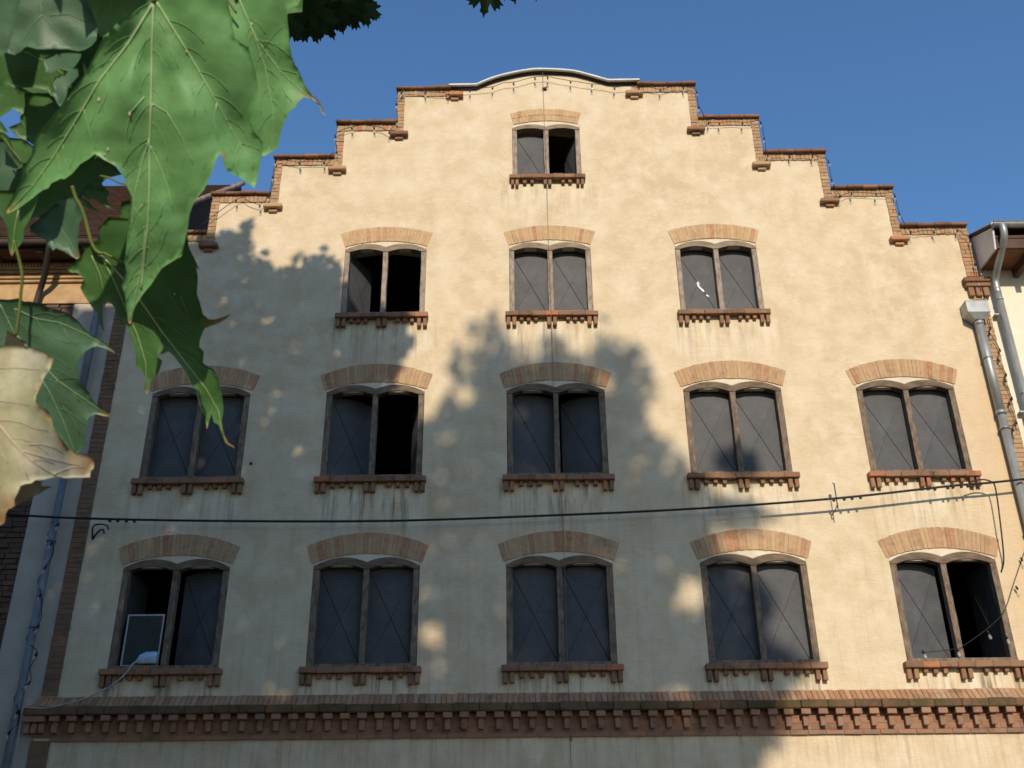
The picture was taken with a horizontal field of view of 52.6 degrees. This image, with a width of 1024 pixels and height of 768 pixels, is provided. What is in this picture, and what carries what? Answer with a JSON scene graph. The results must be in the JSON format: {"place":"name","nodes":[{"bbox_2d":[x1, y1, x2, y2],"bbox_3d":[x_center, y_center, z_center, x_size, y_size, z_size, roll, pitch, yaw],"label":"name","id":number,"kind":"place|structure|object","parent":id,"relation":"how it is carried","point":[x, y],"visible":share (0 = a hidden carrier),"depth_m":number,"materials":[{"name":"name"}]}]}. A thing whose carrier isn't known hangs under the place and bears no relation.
{"place":"outdoors","nodes":[
{"label":"outdoors","id":0,"kind":"place"},
{"bbox_2d":[0,0,1023,234],"label":"sky","id":1,"kind":"structure","parent":0,"point":[924,99],"materials":[{"name":"blue"}]},
{"bbox_3d":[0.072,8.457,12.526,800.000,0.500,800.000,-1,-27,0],"label":"ground","id":2,"kind":"structure","parent":0,"visible":0},
{"bbox_2d":[0,181,244,767],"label":"tiled house","id":3,"kind":"structure","parent":2,"relation":"on","point":[50,281],"depth_m":15.89,"materials":[{"name":"brick"}]},
{"bbox_2d":[7,523,59,734],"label":"string lights","id":4,"kind":"object","parent":3,"relation":"attached to","point":[38,625],"visible":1,"depth_m":14.87,"materials":[{"name":"black"}]},
{"bbox_2d":[0,0,536,524],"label":"maple tree","id":5,"kind":"object","parent":2,"relation":"on","point":[162,104],"visible":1,"depth_m":0.58,"materials":[{"name":"green plant"}]},
{"bbox_2d":[1,68,1023,767],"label":"gabled warehouse","id":6,"kind":"structure","parent":2,"relation":"on","point":[733,310],"depth_m":16.16,"materials":[{"name":"paint"}]},
{"bbox_2d":[12,660,138,767],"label":"thin cable","id":7,"kind":"object","parent":6,"relation":"attached to","point":[62,705],"visible":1,"depth_m":14.36,"materials":[{"name":"grey plastic"}]},
{"bbox_2d":[120,614,164,665],"bbox_3d":[-5.360,3.721,15.028,0.540,0.755,0.020,-1,-27,0],"label":"insect screen","id":8,"kind":"object","parent":6,"relation":"attached to","point":[143,633],"visible":1,"depth_m":15.05,"materials":[{"name":"grey"}]},
{"bbox_2d":[136,651,157,663],"bbox_3d":[-5.233,3.915,14.834,0.291,0.180,0.060,-1,-27,0],"label":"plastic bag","id":9,"kind":"object","parent":6,"relation":"on","point":[150,657],"visible":1,"depth_m":14.80,"materials":[{"name":"white plastic"}]},
{"bbox_2d":[98,534,239,687],"bbox_3d":[-5.071,3.303,15.200,1.814,2.275,0.947,-13,-29,22],"label":"window","id":10,"kind":"structure","parent":6,"relation":"in","point":[205,593],"depth_m":15.38,"materials":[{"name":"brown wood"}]},
{"bbox_2d":[131,365,259,495],"bbox_3d":[-5.024,0.717,16.513,1.830,2.275,0.303,-1,-27,0],"label":"window","id":11,"kind":"structure","parent":6,"relation":"in","point":[170,458],"depth_m":16.55,"materials":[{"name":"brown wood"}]},
{"bbox_2d":[298,532,428,685],"bbox_3d":[-2.164,3.274,15.199,1.830,2.278,0.302,-1,-27,0],"label":"window","id":12,"kind":"structure","parent":6,"relation":"in","point":[366,622],"depth_m":15.29,"materials":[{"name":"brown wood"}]},
{"bbox_2d":[313,363,431,493],"bbox_3d":[-2.210,0.689,16.511,1.680,2.276,0.983,11,-29,-22],"label":"window","id":13,"kind":"structure","parent":6,"relation":"in","point":[351,426],"depth_m":16.75,"materials":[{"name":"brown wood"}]},
{"bbox_2d":[335,227,431,327],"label":"window","id":14,"kind":"structure","parent":6,"relation":"in","point":[356,293],"depth_m":18.04,"materials":[{"name":"brown wood"}]},
{"bbox_2d":[6,478,1023,571],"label":"power cable","id":15,"kind":"object","parent":6,"relation":"attached to","point":[833,499],"visible":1,"depth_m":15.55,"materials":[{"name":"black rubber"}]},
{"bbox_2d":[509,109,585,186],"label":"window","id":16,"kind":"structure","parent":6,"relation":"in","point":[530,158],"depth_m":19.23,"materials":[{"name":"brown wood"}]},
{"bbox_2d":[504,225,597,326],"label":"window","id":17,"kind":"structure","parent":6,"relation":"in","point":[569,281],"depth_m":17.92,"materials":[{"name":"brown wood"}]},
{"bbox_2d":[542,71,571,758],"bbox_3d":[0.714,0.969,16.211,0.149,15.778,0.227,-1,-27,0],"label":"lightning wire","id":18,"kind":"object","parent":6,"relation":"attached to","point":[544,88],"visible":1,"depth_m":16.15,"materials":[{"name":"grey metal"}]},
{"bbox_2d":[499,362,614,491],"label":"window","id":19,"kind":"structure","parent":6,"relation":"in","point":[532,442],"depth_m":16.69,"materials":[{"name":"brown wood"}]},
{"bbox_2d":[498,531,623,683],"bbox_3d":[0.711,3.247,15.200,1.830,2.271,0.303,-1,-27,0],"label":"window","id":20,"kind":"structure","parent":6,"relation":"in","point":[538,618],"depth_m":15.29,"materials":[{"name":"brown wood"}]},
{"bbox_2d":[187,76,981,291],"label":"string lights","id":21,"kind":"object","parent":6,"relation":"attached to","point":[336,152],"visible":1,"depth_m":18.88,"materials":[{"name":"black"}]},
{"bbox_2d":[668,224,770,324],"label":"window","id":22,"kind":"structure","parent":6,"relation":"in","point":[736,284],"depth_m":17.92,"materials":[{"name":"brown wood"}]},
{"bbox_2d":[674,360,799,489],"bbox_3d":[3.571,0.636,16.518,1.830,2.273,0.303,-1,-27,0],"label":"window","id":23,"kind":"structure","parent":6,"relation":"in","point":[758,441],"depth_m":16.61,"materials":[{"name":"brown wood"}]},
{"bbox_2d":[690,529,828,681],"bbox_3d":[3.606,3.219,15.203,1.830,2.275,0.301,-1,-27,0],"label":"window","id":24,"kind":"structure","parent":6,"relation":"in","point":[783,625],"depth_m":15.29,"materials":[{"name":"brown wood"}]},
{"bbox_2d":[846,359,981,488],"bbox_3d":[6.371,0.611,16.519,1.830,2.275,0.303,-1,-27,0],"label":"window","id":25,"kind":"structure","parent":6,"relation":"in","point":[933,423],"depth_m":16.61,"materials":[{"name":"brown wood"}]},
{"bbox_2d":[878,527,1023,679],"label":"window","id":26,"kind":"structure","parent":6,"relation":"in","point":[921,618],"depth_m":15.40,"materials":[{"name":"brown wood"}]},
{"bbox_2d":[921,553,1023,653],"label":"string lights","id":27,"kind":"object","parent":6,"relation":"attached to","point":[987,631],"visible":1,"depth_m":14.94,"materials":[{"name":"black rubber"}]},
{"bbox_2d":[983,298,1017,444],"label":"string lights","id":28,"kind":"object","parent":6,"relation":"attached to","point":[1016,423],"visible":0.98,"depth_m":16.75,"materials":[{"name":"black"}]},
{"bbox_2d":[968,220,1023,444],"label":"white house","id":29,"kind":"structure","parent":2,"relation":"on","point":[998,249],"depth_m":17.33,"materials":[{"name":"beige paint"}]}
]}

